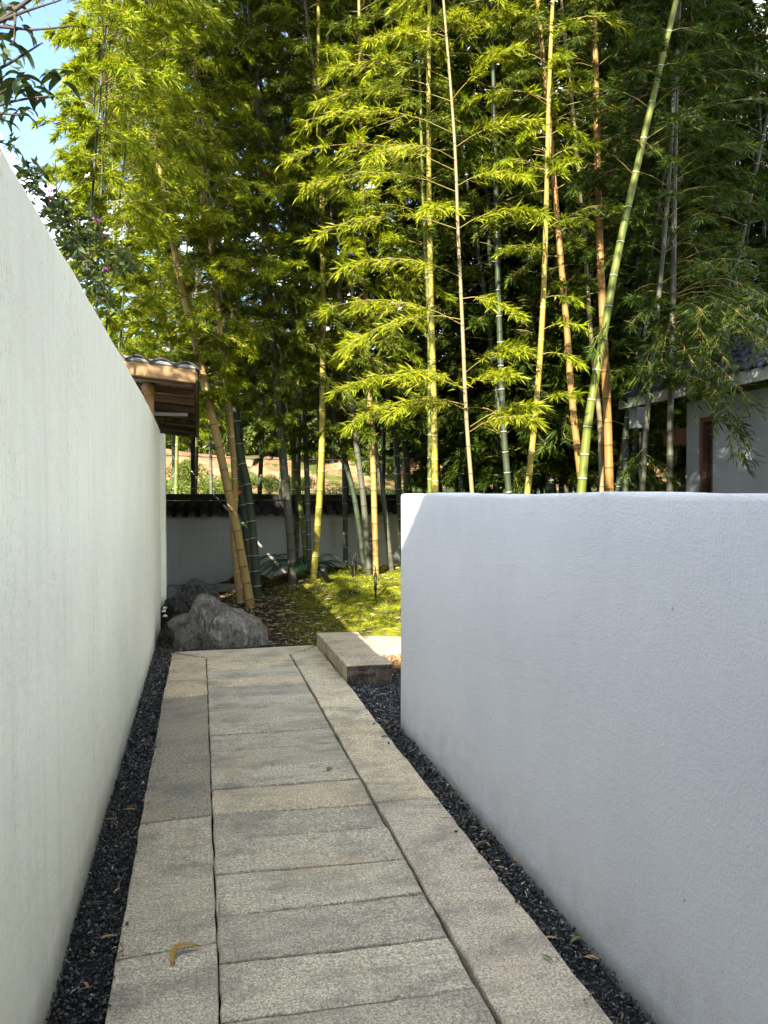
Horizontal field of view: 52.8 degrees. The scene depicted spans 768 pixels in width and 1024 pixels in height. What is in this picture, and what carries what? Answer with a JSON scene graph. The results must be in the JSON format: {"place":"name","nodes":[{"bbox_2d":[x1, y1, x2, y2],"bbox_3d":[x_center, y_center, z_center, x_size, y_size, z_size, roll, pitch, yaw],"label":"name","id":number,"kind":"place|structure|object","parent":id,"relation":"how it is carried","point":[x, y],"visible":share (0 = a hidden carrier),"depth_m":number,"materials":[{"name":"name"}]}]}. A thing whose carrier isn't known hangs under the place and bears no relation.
{"place":"outdoors","nodes":[
{"label":"outdoors","id":0,"kind":"place"},
{"bbox_2d":[155,566,400,653],"bbox_3d":[2.146,1.110,12.698,10.960,0.570,7.340,0,1,-13],"label":"moss mound","id":1,"kind":"object","parent":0,"point":[356,611],"visible":0.11,"depth_m":9.91,"materials":[{"name":"green plant"}]},
{"bbox_2d":[59,0,277,608],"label":"bamboo","id":2,"kind":"object","parent":1,"relation":"on","point":[221,396],"visible":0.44,"depth_m":10.62,"materials":[{"name":"green plant"}]},
{"bbox_2d":[161,578,218,629],"bbox_3d":[-2.418,1.247,9.699,0.844,0.809,0.849,0,1,-13],"label":"boulder","id":3,"kind":"object","parent":1,"relation":"on","point":[181,600],"visible":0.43,"depth_m":9.40,"materials":[{"name":"stone"}]},
{"bbox_2d":[111,0,309,603],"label":"bamboo","id":4,"kind":"object","parent":1,"relation":"on","point":[233,385],"visible":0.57,"depth_m":10.67,"materials":[{"name":"green plant"}]},
{"bbox_2d":[110,4,313,590],"bbox_3d":[-2.720,-5.199,11.856,2.792,12.969,2.470,1,2,39],"label":"bamboo","id":5,"kind":"object","parent":1,"relation":"on","point":[192,240],"visible":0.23,"depth_m":11.79,"materials":[{"name":"green plant"}]},
{"bbox_2d":[167,593,269,649],"bbox_3d":[-1.804,1.275,8.459,1.102,0.751,0.810,0,1,-13],"label":"boulder","id":6,"kind":"object","parent":1,"relation":"on","point":[207,621],"visible":0.78,"depth_m":8.16,"materials":[{"name":"stone"}]},
{"bbox_2d":[133,0,318,598],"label":"bamboo","id":7,"kind":"object","parent":1,"relation":"on","point":[253,539],"visible":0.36,"depth_m":11.24,"materials":[{"name":"green plant"}]},
{"bbox_2d":[163,0,372,585],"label":"bamboo","id":8,"kind":"object","parent":1,"relation":"on","point":[279,421],"visible":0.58,"depth_m":11.13,"materials":[{"name":"green plant"}]},
{"bbox_2d":[190,0,361,565],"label":"bamboo","id":9,"kind":"object","parent":1,"relation":"on","point":[292,451],"visible":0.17,"depth_m":12.33,"materials":[{"name":"green plant"}]},
{"bbox_2d":[204,0,380,568],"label":"bamboo","id":10,"kind":"object","parent":1,"relation":"on","point":[307,449],"visible":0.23,"depth_m":12.05,"materials":[{"name":"green plant"}]},
{"bbox_2d":[175,0,410,571],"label":"bamboo","id":11,"kind":"object","parent":1,"relation":"on","point":[294,226],"visible":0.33,"depth_m":11.56,"materials":[{"name":"green plant"}]},
{"bbox_2d":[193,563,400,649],"bbox_3d":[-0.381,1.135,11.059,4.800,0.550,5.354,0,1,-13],"label":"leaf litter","id":12,"kind":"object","parent":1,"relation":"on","point":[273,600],"visible":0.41,"depth_m":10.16,"materials":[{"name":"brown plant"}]},
{"bbox_2d":[259,553,350,578],"bbox_3d":[-1.166,0.832,12.033,1.696,0.389,1.604,0,1,-13],"label":"palm","id":13,"kind":"object","parent":1,"relation":"on","point":[283,561],"visible":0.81,"depth_m":11.78,"materials":[{"name":"green plant"}]},
{"bbox_2d":[227,0,407,582],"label":"bamboo","id":14,"kind":"object","parent":1,"relation":"on","point":[335,363],"visible":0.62,"depth_m":11.09,"materials":[{"name":"green plant"}]},
{"bbox_2d":[261,564,400,643],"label":"moss","id":15,"kind":"object","parent":1,"relation":"on","point":[346,569],"visible":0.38,"depth_m":10.28,"materials":[{"name":"green plant"}]},
{"bbox_2d":[236,0,451,574],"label":"bamboo","id":16,"kind":"object","parent":1,"relation":"on","point":[328,251],"visible":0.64,"depth_m":11.18,"materials":[{"name":"green plant"}]},
{"bbox_2d":[255,2,436,493],"bbox_3d":[-0.923,-4.939,13.200,3.735,11.845,2.576,0,1,0],"label":"bamboo","id":17,"kind":"object","parent":1,"relation":"on","point":[406,458],"visible":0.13,"depth_m":13.14,"materials":[{"name":"green plant"}]},
{"bbox_2d":[256,0,441,570],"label":"bamboo","id":18,"kind":"object","parent":1,"relation":"on","point":[398,433],"visible":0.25,"depth_m":11.62,"materials":[{"name":"green plant"}]},
{"bbox_2d":[272,0,446,562],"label":"bamboo","id":19,"kind":"object","parent":1,"relation":"on","point":[396,440],"visible":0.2,"depth_m":12.85,"materials":[{"name":"green plant"}]},
{"bbox_2d":[277,0,459,574],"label":"bamboo","id":20,"kind":"object","parent":1,"relation":"on","point":[351,194],"visible":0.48,"depth_m":11.12,"materials":[{"name":"green plant"}]},
{"bbox_2d":[274,0,553,492],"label":"bamboo","id":21,"kind":"object","parent":1,"relation":"on","point":[410,34],"visible":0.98,"depth_m":8.31,"materials":[{"name":"green plant"}]},
{"bbox_2d":[325,0,504,492],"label":"bamboo","id":22,"kind":"object","parent":1,"relation":"on","point":[442,119],"visible":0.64,"depth_m":10.25,"materials":[{"name":"green plant"}]},
{"bbox_2d":[352,0,531,492],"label":"bamboo","id":23,"kind":"object","parent":1,"relation":"on","point":[428,186],"visible":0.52,"depth_m":9.96,"materials":[{"name":"green plant"}]},
{"bbox_2d":[394,0,572,493],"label":"bamboo","id":24,"kind":"object","parent":1,"relation":"on","point":[467,309],"visible":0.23,"depth_m":12.46,"materials":[{"name":"green plant"}]},
{"bbox_2d":[376,0,597,493],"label":"bamboo","id":25,"kind":"object","parent":1,"relation":"on","point":[517,480],"visible":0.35,"depth_m":12.12,"materials":[{"name":"green plant"}]},
{"bbox_2d":[382,0,591,493],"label":"bamboo","id":26,"kind":"object","parent":1,"relation":"on","point":[467,247],"visible":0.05,"depth_m":13.46,"materials":[{"name":"green plant"}]},
{"bbox_2d":[397,0,614,493],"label":"bamboo","id":27,"kind":"object","parent":1,"relation":"on","point":[483,321],"visible":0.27,"depth_m":12.28,"materials":[{"name":"green plant"}]},
{"bbox_2d":[441,0,577,493],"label":"bamboo","id":28,"kind":"object","parent":1,"relation":"on","point":[503,431],"visible":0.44,"depth_m":11.23,"materials":[{"name":"green plant"}]},
{"bbox_2d":[404,0,615,493],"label":"bamboo","id":29,"kind":"object","parent":1,"relation":"on","point":[548,419],"visible":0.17,"depth_m":12.75,"materials":[{"name":"green plant"}]},
{"bbox_2d":[427,0,600,492],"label":"bamboo","id":30,"kind":"object","parent":1,"relation":"on","point":[570,169],"visible":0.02,"depth_m":14.53,"materials":[{"name":"green plant"}]},
{"bbox_2d":[462,0,619,492],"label":"bamboo","id":31,"kind":"object","parent":1,"relation":"on","point":[559,43],"visible":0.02,"depth_m":13.56,"materials":[{"name":"green plant"}]},
{"bbox_2d":[454,0,657,493],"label":"bamboo","id":32,"kind":"object","parent":1,"relation":"on","point":[563,129],"visible":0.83,"depth_m":9.14,"materials":[{"name":"green plant"}]},
{"bbox_2d":[463,0,649,491],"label":"bamboo","id":33,"kind":"object","parent":1,"relation":"on","point":[575,242],"visible":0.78,"depth_m":9.84,"materials":[{"name":"green plant"}]},
{"bbox_2d":[470,0,670,493],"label":"bamboo","id":34,"kind":"object","parent":1,"relation":"on","point":[578,381],"visible":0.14,"depth_m":12.81,"materials":[{"name":"green plant"}]},
{"bbox_2d":[481,0,661,491],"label":"bamboo","id":35,"kind":"object","parent":1,"relation":"on","point":[606,67],"visible":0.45,"depth_m":10.58,"materials":[{"name":"green plant"}]},
{"bbox_2d":[494,0,698,491],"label":"bamboo","id":36,"kind":"object","parent":1,"relation":"on","point":[598,251],"visible":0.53,"depth_m":10.14,"materials":[{"name":"green plant"}]},
{"bbox_2d":[481,0,722,492],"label":"bamboo","id":37,"kind":"object","parent":1,"relation":"on","point":[627,359],"visible":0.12,"depth_m":12.53,"materials":[{"name":"green plant"}]},
{"bbox_2d":[528,0,760,491],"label":"bamboo","id":38,"kind":"object","parent":1,"relation":"on","point":[681,150],"visible":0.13,"depth_m":12.36,"materials":[{"name":"green plant"}]},
{"bbox_2d":[527,0,765,491],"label":"bamboo","id":39,"kind":"object","parent":1,"relation":"on","point":[617,389],"visible":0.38,"depth_m":11.70,"materials":[{"name":"green plant"}]},
{"bbox_2d":[562,0,745,491],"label":"bamboo","id":40,"kind":"object","parent":1,"relation":"on","point":[651,446],"visible":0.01,"depth_m":13.43,"materials":[{"name":"green plant"}]},
{"bbox_2d":[566,0,767,491],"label":"bamboo","id":41,"kind":"object","parent":1,"relation":"on","point":[634,299],"visible":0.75,"depth_m":9.56,"materials":[{"name":"green plant"}]},
{"bbox_2d":[571,0,767,491],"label":"bamboo","id":42,"kind":"object","parent":1,"relation":"on","point":[701,179],"visible":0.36,"depth_m":11.46,"materials":[{"name":"green plant"}]},
{"bbox_2d":[572,0,767,492],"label":"bamboo","id":43,"kind":"object","parent":1,"relation":"on","point":[670,34],"visible":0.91,"depth_m":9.16,"materials":[{"name":"green plant"}]},
{"bbox_2d":[578,0,767,491],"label":"bamboo","id":44,"kind":"object","parent":1,"relation":"on","point":[673,373],"visible":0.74,"depth_m":9.36,"materials":[{"name":"green plant"}]},
{"bbox_2d":[640,0,767,473],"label":"bamboo","id":45,"kind":"object","parent":1,"relation":"on","point":[760,169],"visible":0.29,"depth_m":11.55,"materials":[{"name":"green plant"}]},
{"bbox_2d":[45,628,655,1023],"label":"gravel ground","id":46,"kind":"structure","parent":0,"point":[577,972],"depth_m":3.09,"materials":[{"name":"black gravel"}]},
{"bbox_2d":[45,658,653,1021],"bbox_3d":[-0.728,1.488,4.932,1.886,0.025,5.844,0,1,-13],"label":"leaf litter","id":47,"kind":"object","parent":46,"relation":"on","point":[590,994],"visible":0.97,"depth_m":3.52,"materials":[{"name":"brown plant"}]},
{"bbox_2d":[316,632,391,684],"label":"step slab","id":48,"kind":"structure","parent":46,"relation":"on","point":[354,657],"depth_m":7.00,"materials":[{"name":"stone"}]},
{"bbox_2d":[362,636,400,660],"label":"paving slab","id":49,"kind":"structure","parent":46,"relation":"on","point":[387,645],"depth_m":8.12,"materials":[{"name":"stone"}]},
{"bbox_2d":[105,645,612,1023],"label":"path","id":50,"kind":"structure","parent":0,"point":[402,909],"depth_m":3.18,"materials":[{"name":"stone"}]},
{"bbox_2d":[0,0,767,350],"label":"sky","id":51,"kind":"structure","parent":0,"point":[31,143],"materials":[{"name":"blue"}]},
{"bbox_2d":[166,449,680,663],"bbox_3d":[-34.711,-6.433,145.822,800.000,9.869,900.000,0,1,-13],"label":"ground","id":52,"kind":"structure","parent":0,"point":[333,475],"depth_m":33.79,"materials":[{"name":"soil"}]},
{"bbox_2d":[0,0,80,133],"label":"overhanging tree","id":53,"kind":"object","parent":52,"relation":"on","point":[9,86],"visible":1,"depth_m":4.20,"materials":[{"name":"green plant"}]},
{"bbox_2d":[0,132,139,318],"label":"bougainvillea","id":54,"kind":"object","parent":52,"relation":"on","point":[51,209],"visible":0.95,"depth_m":5.11,"materials":[{"name":"green plant"}]},
{"bbox_2d":[0,147,160,1023],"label":"plaster wall","id":55,"kind":"structure","parent":52,"relation":"on","point":[80,583],"depth_m":2.64,"materials":[{"name":"white paint"}]},
{"bbox_2d":[27,0,182,295],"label":"bamboo","id":56,"kind":"object","parent":52,"relation":"on","point":[101,61],"visible":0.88,"depth_m":6.91,"materials":[{"name":"green plant"}]},
{"bbox_2d":[29,0,191,420],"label":"bamboo","id":57,"kind":"object","parent":52,"relation":"on","point":[49,34],"visible":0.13,"depth_m":12.29,"materials":[{"name":"green plant"}]},
{"bbox_2d":[51,1,179,348],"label":"bamboo","id":58,"kind":"object","parent":52,"relation":"on","point":[61,191],"visible":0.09,"depth_m":10.71,"materials":[{"name":"green plant"}]},
{"bbox_2d":[40,0,206,308],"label":"bamboo","id":59,"kind":"object","parent":52,"relation":"on","point":[84,57],"visible":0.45,"depth_m":8.18,"materials":[{"name":"green plant"}]},
{"bbox_2d":[68,1,188,346],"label":"bamboo","id":60,"kind":"object","parent":52,"relation":"on","point":[172,288],"visible":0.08,"depth_m":10.27,"materials":[{"name":"green plant"}]},
{"bbox_2d":[49,0,235,333],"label":"bamboo","id":61,"kind":"object","parent":52,"relation":"on","point":[139,279],"visible":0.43,"depth_m":9.03,"materials":[{"name":"green plant"}]},
{"bbox_2d":[52,0,234,314],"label":"bamboo","id":62,"kind":"object","parent":52,"relation":"on","point":[143,38],"visible":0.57,"depth_m":7.77,"materials":[{"name":"green plant"}]},
{"bbox_2d":[50,0,237,357],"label":"bamboo","id":63,"kind":"object","parent":52,"relation":"on","point":[142,323],"visible":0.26,"depth_m":9.76,"materials":[{"name":"green plant"}]},
{"bbox_2d":[120,353,198,437],"bbox_3d":[-3.311,-0.130,11.768,0.985,3.141,8.070,0,1,-13],"label":"timber canopy","id":64,"kind":"object","parent":52,"relation":"on","point":[164,385],"visible":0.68,"depth_m":8.65,"materials":[{"name":"brown wood"}]},
{"bbox_2d":[104,39,215,408],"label":"bamboo","id":65,"kind":"object","parent":52,"relation":"on","point":[131,298],"visible":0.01,"depth_m":17.31,"materials":[{"name":"green plant"}]},
{"bbox_2d":[160,433,166,606],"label":"plaster wall","id":66,"kind":"structure","parent":52,"relation":"on","point":[163,516],"depth_m":9.56,"materials":[{"name":"white paint"}]},
{"bbox_2d":[117,140,216,500],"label":"bamboo","id":67,"kind":"object","parent":52,"relation":"on","point":[173,450],"visible":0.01,"depth_m":18.27,"materials":[{"name":"green plant"}]},
{"bbox_2d":[126,75,213,500],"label":"bamboo","id":68,"kind":"object","parent":52,"relation":"on","point":[202,434],"visible":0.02,"depth_m":17.57,"materials":[{"name":"green plant"}]},
{"bbox_2d":[166,456,213,490],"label":"shrub","id":69,"kind":"object","parent":52,"relation":"on","point":[183,468],"visible":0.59,"depth_m":24.92,"materials":[{"name":"green plant"}]},
{"bbox_2d":[131,1,253,500],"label":"bamboo","id":70,"kind":"object","parent":52,"relation":"on","point":[221,421],"visible":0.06,"depth_m":16.30,"materials":[{"name":"green plant"}]},
{"bbox_2d":[124,0,272,500],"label":"bamboo","id":71,"kind":"object","parent":52,"relation":"on","point":[177,352],"visible":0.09,"depth_m":14.83,"materials":[{"name":"green plant"}]},
{"bbox_2d":[149,57,259,493],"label":"bamboo","id":72,"kind":"object","parent":52,"relation":"on","point":[204,428],"visible":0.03,"depth_m":18.54,"materials":[{"name":"green plant"}]},
{"bbox_2d":[167,583,242,597],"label":"stone kerb","id":73,"kind":"structure","parent":52,"relation":"on","point":[172,589],"depth_m":12.43,"materials":[{"name":"stone"}]},
{"bbox_2d":[179,375,259,455],"bbox_3d":[-7.529,-4.934,36.531,4.395,5.344,4.165,0,1,-3],"label":"hill tree","id":74,"kind":"object","parent":52,"relation":"on","point":[225,443],"visible":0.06,"depth_m":35.95,"materials":[{"name":"green plant"}]},
{"bbox_2d":[151,0,291,394],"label":"bamboo","id":75,"kind":"object","parent":52,"relation":"on","point":[227,238],"visible":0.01,"depth_m":15.77,"materials":[{"name":"green plant"}]},
{"bbox_2d":[228,413,271,455],"bbox_3d":[-6.110,-4.634,37.134,3.542,4.587,3.737,0,1,19],"label":"hill tree","id":76,"kind":"object","parent":52,"relation":"on","point":[249,429],"visible":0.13,"depth_m":36.18,"materials":[{"name":"green plant"}]},
{"bbox_2d":[186,2,338,493],"bbox_3d":[-2.290,-4.571,14.180,2.831,12.496,2.948,-1,2,-39],"label":"bamboo","id":77,"kind":"object","parent":52,"relation":"on","point":[260,465],"visible":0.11,"depth_m":14.30,"materials":[{"name":"green plant"}]},
{"bbox_2d":[205,3,337,494],"bbox_3d":[-2.234,-4.982,15.672,3.203,13.343,3.007,0,1,-1],"label":"bamboo","id":78,"kind":"object","parent":52,"relation":"on","point":[293,490],"visible":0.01,"depth_m":15.85,"materials":[{"name":"green plant"}]},
{"bbox_2d":[166,494,399,584],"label":"garden wall","id":79,"kind":"structure","parent":52,"relation":"on","point":[198,543],"depth_m":13.91,"materials":[{"name":"paint"}]},
{"bbox_2d":[225,0,361,558],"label":"bamboo","id":80,"kind":"object","parent":52,"relation":"on","point":[298,457],"visible":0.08,"depth_m":14.25,"materials":[{"name":"green plant"}]},
{"bbox_2d":[256,0,418,566],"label":"bamboo","id":81,"kind":"object","parent":52,"relation":"on","point":[386,185],"visible":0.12,"depth_m":13.88,"materials":[{"name":"green plant"}]},
{"bbox_2d":[330,0,436,487],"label":"bamboo","id":82,"kind":"object","parent":52,"relation":"on","point":[383,436],"visible":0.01,"depth_m":16.79,"materials":[{"name":"green plant"}]},
{"bbox_2d":[355,393,421,476],"bbox_3d":[0.462,-3.860,35.360,4.267,4.603,3.767,-1,2,-38],"label":"hill tree","id":83,"kind":"object","parent":52,"relation":"on","point":[389,466],"visible":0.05,"depth_m":34.38,"materials":[{"name":"green plant"}]},
{"bbox_2d":[309,0,487,492],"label":"bamboo","id":84,"kind":"object","parent":52,"relation":"on","point":[441,462],"visible":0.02,"depth_m":14.97,"materials":[{"name":"green plant"}]},
{"bbox_2d":[335,1,461,493],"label":"bamboo","id":85,"kind":"object","parent":52,"relation":"on","point":[346,297],"visible":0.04,"depth_m":15.37,"materials":[{"name":"green plant"}]},
{"bbox_2d":[316,4,484,493],"bbox_3d":[0.378,-5.938,14.260,3.470,15.313,3.531,1,2,44],"label":"bamboo","id":86,"kind":"object","parent":52,"relation":"on","point":[384,195],"visible":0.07,"depth_m":14.31,"materials":[{"name":"green plant"}]},
{"bbox_2d":[330,1,525,492],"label":"bamboo","id":87,"kind":"object","parent":52,"relation":"on","point":[420,485],"visible":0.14,"depth_m":14.07,"materials":[{"name":"green plant"}]},
{"bbox_2d":[357,0,527,492],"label":"bamboo","id":88,"kind":"object","parent":52,"relation":"on","point":[388,125],"visible":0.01,"depth_m":14.53,"materials":[{"name":"green plant"}]},
{"bbox_2d":[386,11,517,493],"bbox_3d":[1.251,-5.435,15.608,4.176,14.259,3.651,0,1,-10],"label":"bamboo","id":89,"kind":"object","parent":52,"relation":"on","point":[448,326],"visible":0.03,"depth_m":15.09,"materials":[{"name":"green plant"}]},
{"bbox_2d":[399,35,536,483],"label":"bamboo","id":90,"kind":"object","parent":52,"relation":"on","point":[468,389],"visible":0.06,"depth_m":13.91,"materials":[{"name":"green plant"}]},
{"bbox_2d":[389,1,560,492],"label":"bamboo","id":91,"kind":"object","parent":52,"relation":"on","point":[442,444],"visible":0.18,"depth_m":12.85,"materials":[{"name":"green plant"}]},
{"bbox_2d":[389,2,568,493],"bbox_3d":[1.457,-4.700,14.336,4.017,12.729,2.894,0,1,12],"label":"bamboo","id":92,"kind":"object","parent":52,"relation":"on","point":[512,459],"visible":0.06,"depth_m":13.90,"materials":[{"name":"green plant"}]},
{"bbox_2d":[468,1,681,492],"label":"bamboo","id":93,"kind":"object","parent":52,"relation":"on","point":[538,483],"visible":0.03,"depth_m":13.33,"materials":[{"name":"green plant"}]},
{"bbox_2d":[401,492,767,1023],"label":"plaster wall","id":94,"kind":"structure","parent":52,"relation":"on","point":[584,701],"depth_m":2.59,"materials":[{"name":"white paint"}]},
{"bbox_2d":[506,0,718,492],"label":"bamboo","id":95,"kind":"object","parent":52,"relation":"on","point":[528,392],"visible":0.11,"depth_m":12.62,"materials":[{"name":"green plant"}]},
{"bbox_2d":[559,2,722,483],"bbox_3d":[5.165,-4.668,14.607,3.993,12.650,2.876,-1,1,-27],"label":"bamboo","id":96,"kind":"object","parent":52,"relation":"on","point":[683,422],"visible":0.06,"depth_m":13.95,"materials":[{"name":"green plant"}]},
{"bbox_2d":[589,1,755,491],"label":"bamboo","id":97,"kind":"object","parent":52,"relation":"on","point":[678,411],"visible":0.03,"depth_m":13.86,"materials":[{"name":"green plant"}]},
{"bbox_2d":[597,3,767,428],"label":"bamboo","id":98,"kind":"object","parent":52,"relation":"on","point":[762,241],"visible":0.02,"depth_m":14.46,"materials":[{"name":"green plant"}]},
{"bbox_2d":[616,322,767,492],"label":"house","id":99,"kind":"structure","parent":52,"relation":"on","point":[710,468],"depth_m":9.80,"materials":[{"name":"grey paint"}]},
{"bbox_2d":[700,416,712,492],"bbox_3d":[4.271,-0.283,10.130,0.100,1.918,0.296,0,1,-13],"label":"window","id":100,"kind":"structure","parent":99,"relation":"in","point":[706,445],"depth_m":10.20,"materials":[{"name":"brown wood"}]},
{"bbox_2d":[628,0,767,491],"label":"bamboo","id":101,"kind":"object","parent":52,"relation":"on","point":[682,473],"visible":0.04,"depth_m":14.72,"materials":[{"name":"green plant"}]},
{"bbox_2d":[657,3,767,457],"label":"bamboo","id":102,"kind":"object","parent":52,"relation":"on","point":[684,451],"visible":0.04,"depth_m":14.65,"materials":[{"name":"green plant"}]},
{"bbox_2d":[682,0,767,396],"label":"bamboo","id":103,"kind":"object","parent":52,"relation":"on","point":[759,117],"visible":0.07,"depth_m":14.22,"materials":[{"name":"green plant"}]},
{"bbox_2d":[706,27,767,328],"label":"bamboo","id":104,"kind":"object","parent":52,"relation":"on","point":[752,116],"visible":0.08,"depth_m":14.88,"materials":[{"name":"green plant"}]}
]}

